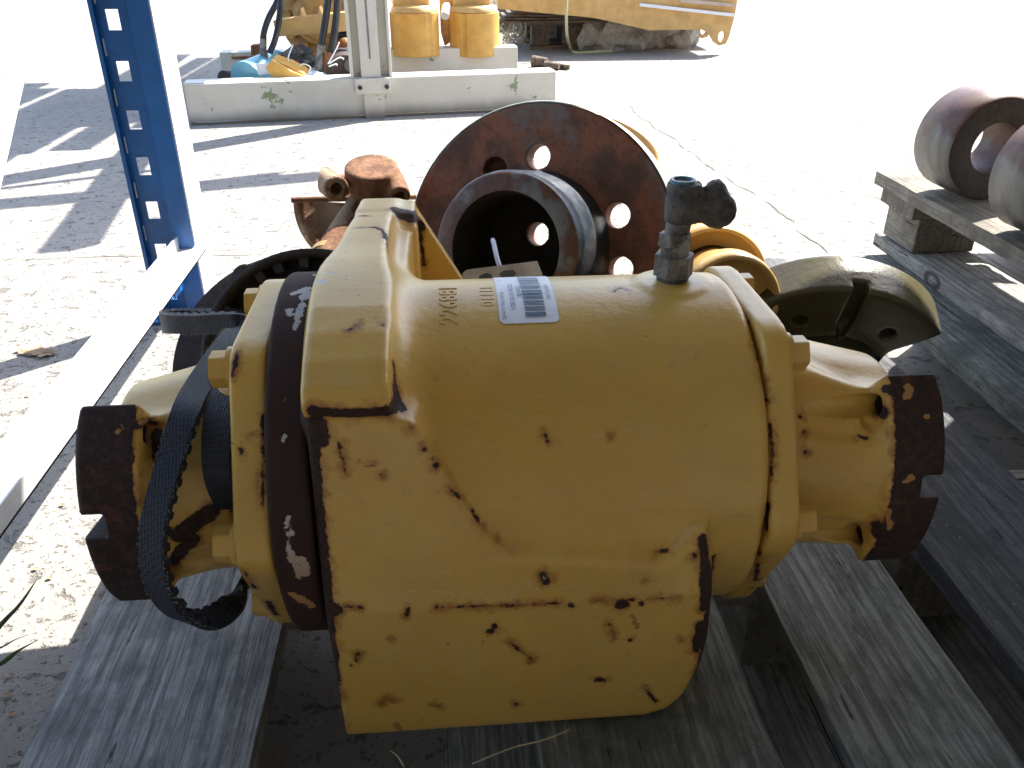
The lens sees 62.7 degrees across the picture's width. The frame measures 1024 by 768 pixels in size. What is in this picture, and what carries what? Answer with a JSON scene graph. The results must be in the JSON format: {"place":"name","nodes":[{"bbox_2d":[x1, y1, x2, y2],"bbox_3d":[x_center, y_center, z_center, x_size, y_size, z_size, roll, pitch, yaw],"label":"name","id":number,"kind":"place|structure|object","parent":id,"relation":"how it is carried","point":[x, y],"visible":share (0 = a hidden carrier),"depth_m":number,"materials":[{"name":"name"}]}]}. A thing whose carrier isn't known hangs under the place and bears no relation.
{"place":"outdoors","nodes":[
{"label":"outdoors","id":0,"kind":"place"},
{"bbox_2d":[231,43,259,58],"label":"brown block","id":1,"kind":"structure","parent":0,"point":[255,49],"depth_m":3.54,"materials":[{"name":"orange metal"}]},
{"bbox_2d":[490,0,519,31],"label":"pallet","id":2,"kind":"object","parent":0,"point":[503,10],"visible":0.08,"depth_m":5.52,"materials":[{"name":"wood"}]},
{"bbox_2d":[0,0,1023,767],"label":"ground","id":3,"kind":"structure","parent":0,"point":[808,116],"depth_m":2.38,"materials":[{"name":"concrete"}]},
{"bbox_2d":[0,634,28,648],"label":"grass blade","id":4,"kind":"object","parent":3,"relation":"on","point":[10,642],"depth_m":0.76,"materials":[{"name":"plant"}]},
{"bbox_2d":[0,579,36,628],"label":"grass blade","id":5,"kind":"object","parent":3,"relation":"on","point":[4,620],"depth_m":0.75,"materials":[{"name":"green plant"}]},
{"bbox_2d":[0,640,36,665],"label":"grass blade","id":6,"kind":"object","parent":3,"relation":"on","point":[9,657],"depth_m":0.74,"materials":[{"name":"green plant"}]},
{"bbox_2d":[13,346,56,356],"bbox_3d":[-0.762,-0.053,1.347,0.072,0.002,0.035,9,30,16],"label":"leaf","id":7,"kind":"object","parent":3,"relation":"on","point":[39,351],"visible":1,"depth_m":1.34,"materials":[{"name":"brown plant"}]},
{"bbox_2d":[0,0,216,537],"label":"pallet rack","id":8,"kind":"object","parent":3,"relation":"on","point":[179,273],"visible":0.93,"depth_m":1.26,"materials":[{"name":"metal"}]},
{"bbox_2d":[9,254,252,259],"bbox_3d":[-1.481,-0.228,1.673,2.101,0.001,0.086,-2,29,-3],"label":"ground crack","id":9,"kind":"object","parent":3,"relation":"on","point":[128,255],"visible":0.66,"depth_m":1.75,"materials":[{"name":"grey concrete"}]},
{"bbox_2d":[217,70,230,78],"bbox_3d":[-1.058,-1.140,3.138,0.056,0.065,0.068,13,31,22],"label":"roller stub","id":10,"kind":"object","parent":3,"relation":"on","point":[224,74],"visible":0.3,"depth_m":3.11,"materials":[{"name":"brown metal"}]},
{"bbox_2d":[2,118,446,715],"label":"ground litter","id":11,"kind":"object","parent":3,"relation":"on","point":[60,504],"visible":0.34,"depth_m":0.88,"materials":[{"name":"green plant"}]},
{"bbox_2d":[183,0,555,125],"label":"cantilever rack","id":12,"kind":"object","parent":3,"relation":"on","point":[380,80],"visible":0.94,"depth_m":2.97,"materials":[{"name":"white metal"}]},
{"bbox_2d":[231,50,281,77],"bbox_3d":[-0.897,-1.140,3.075,0.167,0.133,0.229,8,29,14],"label":"oil filter","id":13,"kind":"object","parent":12,"relation":"on","point":[254,66],"visible":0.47,"depth_m":2.98,"materials":[{"name":"blue metal"}]},
{"bbox_2d":[266,54,308,76],"bbox_3d":[-0.790,-1.116,2.979,0.148,0.095,0.067,-2,29,-4],"label":"orange plate","id":14,"kind":"object","parent":12,"relation":"on","point":[279,66],"visible":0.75,"depth_m":2.96,"materials":[{"name":"paint"}]},
{"bbox_2d":[281,44,314,67],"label":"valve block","id":15,"kind":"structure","parent":12,"relation":"on","point":[301,53],"depth_m":3.12,"materials":[{"name":"black metal"}]},
{"bbox_2d":[306,70,326,75],"bbox_3d":[-0.709,-1.107,3.051,0.197,0.063,0.121,-2,29,-4],"label":"rag","id":16,"kind":"object","parent":12,"relation":"on","point":[315,72],"visible":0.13,"depth_m":3.03,"materials":[{"name":"white fabric"}]},
{"bbox_2d":[287,42,343,73],"bbox_3d":[-0.697,-1.157,2.984,0.200,0.105,0.005,-2,29,-4],"label":"cable tie","id":17,"kind":"object","parent":16,"relation":"on","point":[327,63],"visible":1,"depth_m":2.99,"materials":[{"name":"white plastic"}]},
{"bbox_2d":[325,46,349,74],"bbox_3d":[-0.626,-1.177,3.151,0.150,0.163,0.270,-5,29,-9],"label":"axle casting","id":18,"kind":"object","parent":12,"relation":"on","point":[342,67],"visible":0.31,"depth_m":3.04,"materials":[{"name":"brown metal"}]},
{"bbox_2d":[259,0,346,71],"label":"hydraulic hoses","id":19,"kind":"object","parent":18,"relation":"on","point":[318,27],"visible":0.78,"depth_m":3.10,"materials":[{"name":"metal"}]},
{"bbox_2d":[335,38,347,48],"bbox_3d":[-0.657,-1.325,3.274,0.091,0.064,0.071,-2,29,-4],"label":"orange bolt cap","id":20,"kind":"object","parent":19,"relation":"on","point":[343,43],"visible":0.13,"depth_m":3.24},
{"bbox_2d":[389,0,439,57],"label":"axle end","id":21,"kind":"object","parent":12,"relation":"on","point":[414,27],"visible":0.99,"depth_m":3.56,"materials":[{"name":"orange paint"}]},
{"bbox_2d":[439,0,452,44],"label":"axle link","id":22,"kind":"object","parent":12,"relation":"on","point":[445,7],"visible":0.82,"depth_m":3.65,"materials":[{"name":"metal"}]},
{"bbox_2d":[449,0,498,57],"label":"axle end","id":23,"kind":"object","parent":12,"relation":"on","point":[473,28],"visible":0.88,"depth_m":3.64,"materials":[{"name":"orange paint"}]},
{"bbox_2d":[18,542,1023,767],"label":"pallet","id":24,"kind":"object","parent":3,"relation":"on","point":[766,687],"visible":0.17,"depth_m":0.58,"materials":[{"name":"grey wood"}]},
{"bbox_2d":[172,248,333,371],"bbox_3d":[-0.203,-0.015,0.793,0.244,0.246,0.168,-2,29,-4],"label":"brake drum","id":25,"kind":"object","parent":24,"relation":"on","point":[226,293],"visible":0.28,"depth_m":0.74,"materials":[{"name":"black metal"}]},
{"bbox_2d":[291,154,415,249],"bbox_3d":[-0.186,-0.192,0.973,0.148,0.128,0.163,-2,29,-4],"label":"rusty coupling","id":26,"kind":"object","parent":24,"relation":"on","point":[324,221],"visible":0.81,"depth_m":0.95,"materials":[{"name":"brown metal"}]},
{"bbox_2d":[390,750,404,766],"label":"straw","id":27,"kind":"object","parent":24,"relation":"on","point":[399,758],"visible":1,"depth_m":0.52,"materials":[{"name":"beige plant"}]},
{"bbox_2d":[75,176,944,733],"bbox_3d":[-0.002,0.001,0.617,0.521,0.317,0.349,-2,29,-4],"label":"bearing housing","id":28,"kind":"object","parent":24,"relation":"on","point":[459,500],"visible":0.98,"depth_m":0.49,"materials":[{"name":"yellow paint"}]},
{"bbox_2d":[136,307,249,630],"bbox_3d":[-0.211,0.028,0.607,0.086,0.150,0.341,-8,30,-15],"label":"toothed belt","id":29,"kind":"object","parent":28,"relation":"attached to","point":[197,395],"visible":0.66,"depth_m":0.48,"materials":[{"name":"black rubber"}]},
{"bbox_2d":[462,238,542,278],"bbox_3d":[-0.028,-0.111,0.747,0.077,0.021,0.098,-14,32,-25],"label":"hanging tag","id":30,"kind":"object","parent":28,"relation":"on","point":[527,269],"visible":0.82,"depth_m":0.72,"materials":[{"name":"paper"}]},
{"bbox_2d":[472,729,569,764],"bbox_3d":[0.008,0.219,0.508,0.065,0.012,0.010,-11,30,-19],"label":"straw","id":31,"kind":"object","parent":24,"relation":"on","point":[507,749],"visible":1,"depth_m":0.50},
{"bbox_2d":[70,512,1005,763],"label":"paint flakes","id":32,"kind":"object","parent":24,"relation":"on","point":[824,642],"visible":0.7,"depth_m":0.58,"materials":[{"name":"paint"}]},
{"bbox_2d":[415,100,668,276],"bbox_3d":[0.019,-0.138,0.919,0.318,0.310,0.181,11,30,20],"label":"wheel hub","id":33,"kind":"object","parent":24,"relation":"on","point":[485,180],"visible":0.55,"depth_m":0.89,"materials":[{"name":"brown metal"}]},
{"bbox_2d":[690,223,779,314],"bbox_3d":[0.223,-0.106,0.924,0.128,0.128,0.145,-2,29,-4],"label":"stepped cylinder","id":34,"kind":"object","parent":24,"relation":"on","point":[736,248],"visible":0.3,"depth_m":0.87,"materials":[{"name":"yellow metal"}]},
{"bbox_2d":[531,55,548,66],"bbox_3d":[0.137,-1.574,4.107,0.075,0.059,0.058,11,30,19],"label":"wood offcut","id":35,"kind":"object","parent":3,"relation":"on","point":[537,61],"visible":0.72,"depth_m":4.09,"materials":[{"name":"brown wood"}]},
{"bbox_2d":[543,61,559,69],"bbox_3d":[0.192,-1.526,4.032,0.073,0.043,0.043,11,30,19],"label":"wood offcut","id":36,"kind":"object","parent":3,"relation":"on","point":[554,65],"visible":0.83,"depth_m":4.02,"materials":[{"name":"brown wood"}]},
{"bbox_2d":[520,23,583,48],"bbox_3d":[0.310,-2.125,5.019,0.484,0.145,0.728,-2,29,-4],"label":"pallet","id":37,"kind":"object","parent":3,"relation":"on","point":[538,35],"visible":0.32,"depth_m":4.71,"materials":[{"name":"brown wood"}]},
{"bbox_2d":[499,10,607,22],"bbox_3d":[0.542,-2.073,4.757,1.262,0.104,0.382,-2,29,-4],"label":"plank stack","id":38,"kind":"object","parent":37,"relation":"on","point":[510,16],"visible":0.16,"depth_m":4.57,"materials":[{"name":"brown wood"}]},
{"bbox_2d":[493,0,736,45],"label":"loader boom","id":39,"kind":"object","parent":37,"relation":"on","point":[712,19],"visible":0.99,"depth_m":4.39,"materials":[{"name":"yellow metal"}]},
{"bbox_2d":[565,0,612,53],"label":"lashing strap","id":40,"kind":"object","parent":39,"relation":"hanging from","point":[568,40],"visible":1,"depth_m":4.50,"materials":[{"name":"fabric"}]},
{"bbox_2d":[559,64,569,69],"bbox_3d":[0.243,-1.526,4.042,0.073,0.032,0.031,11,30,19],"label":"wood offcut","id":41,"kind":"object","parent":3,"relation":"on","point":[564,66],"visible":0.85,"depth_m":4.03,"materials":[{"name":"brown wood"}]},
{"bbox_2d":[577,22,604,50],"bbox_3d":[0.494,-1.936,4.697,0.268,0.225,0.200,-2,29,-4],"label":"stone block","id":42,"kind":"object","parent":3,"relation":"on","point":[587,39],"depth_m":4.62,"materials":[{"name":"grey stone"}]},
{"bbox_2d":[595,21,646,50],"bbox_3d":[0.590,-1.938,4.685,0.314,0.292,0.264,15,32,25],"label":"stone block","id":43,"kind":"object","parent":3,"relation":"on","point":[613,36],"depth_m":4.61,"materials":[{"name":"grey stone"}]},
{"bbox_2d":[589,110,662,168],"bbox_3d":[0.258,-0.645,2.317,0.329,0.174,0.324,-2,29,-4],"label":"yellow ring","id":44,"kind":"object","parent":3,"relation":"on","point":[648,143],"visible":0.11,"depth_m":2.40,"materials":[{"name":"yellow metal"}]},
{"bbox_2d":[634,27,653,48],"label":"stone block","id":45,"kind":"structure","parent":3,"relation":"on","point":[645,34],"depth_m":4.67,"materials":[{"name":"grey stone"}]},
{"bbox_2d":[651,30,678,48],"bbox_3d":[0.833,-2.034,4.823,0.345,0.280,0.301,-2,29,-4],"label":"stone block","id":46,"kind":"object","parent":3,"relation":"on","point":[658,38],"depth_m":4.73,"materials":[{"name":"grey stone"}]},
{"bbox_2d":[664,30,699,48],"bbox_3d":[0.931,-2.002,4.808,0.283,0.277,0.252,-2,29,-4],"label":"stone block","id":47,"kind":"object","parent":3,"relation":"on","point":[683,39],"depth_m":4.72,"materials":[{"name":"grey stone"}]},
{"bbox_2d":[629,105,832,255],"bbox_3d":[0.573,-0.620,2.397,0.032,0.001,1.906,-4,29,-7],"label":"ground crack","id":48,"kind":"object","parent":3,"relation":"on","point":[772,205],"visible":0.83,"depth_m":2.15,"materials":[{"name":"grey concrete"}]},
{"bbox_2d":[764,252,1023,765],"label":"pallet","id":49,"kind":"object","parent":3,"relation":"on","point":[963,596],"visible":0.28,"depth_m":0.76,"materials":[{"name":"grey wood"}]},
{"bbox_2d":[759,256,940,362],"bbox_3d":[0.356,-0.061,0.938,0.191,0.194,0.156,5,29,9],"label":"olive yoke","id":50,"kind":"object","parent":49,"relation":"on","point":[877,311],"visible":0.56,"depth_m":0.86,"materials":[{"name":"paint"}]},
{"bbox_2d":[873,169,1023,352],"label":"pallet","id":51,"kind":"object","parent":49,"relation":"on","point":[931,234],"visible":0.77,"depth_m":1.19,"materials":[{"name":"beige wood"}]},
{"bbox_2d":[914,84,1023,199],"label":"steel roller","id":52,"kind":"object","parent":51,"relation":"on","point":[955,124],"visible":0.84,"depth_m":1.13,"materials":[{"name":"silver metal"}]},
{"bbox_2d":[988,125,1023,230],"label":"steel roller","id":53,"kind":"object","parent":51,"relation":"on","point":[1006,190],"visible":1,"depth_m":0.99,"materials":[{"name":"silver metal"}]},
{"bbox_2d":[499,23,529,45],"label":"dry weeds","id":54,"kind":"object","parent":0,"point":[516,36],"visible":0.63,"depth_m":4.96,"materials":[{"name":"plant"}]}
]}

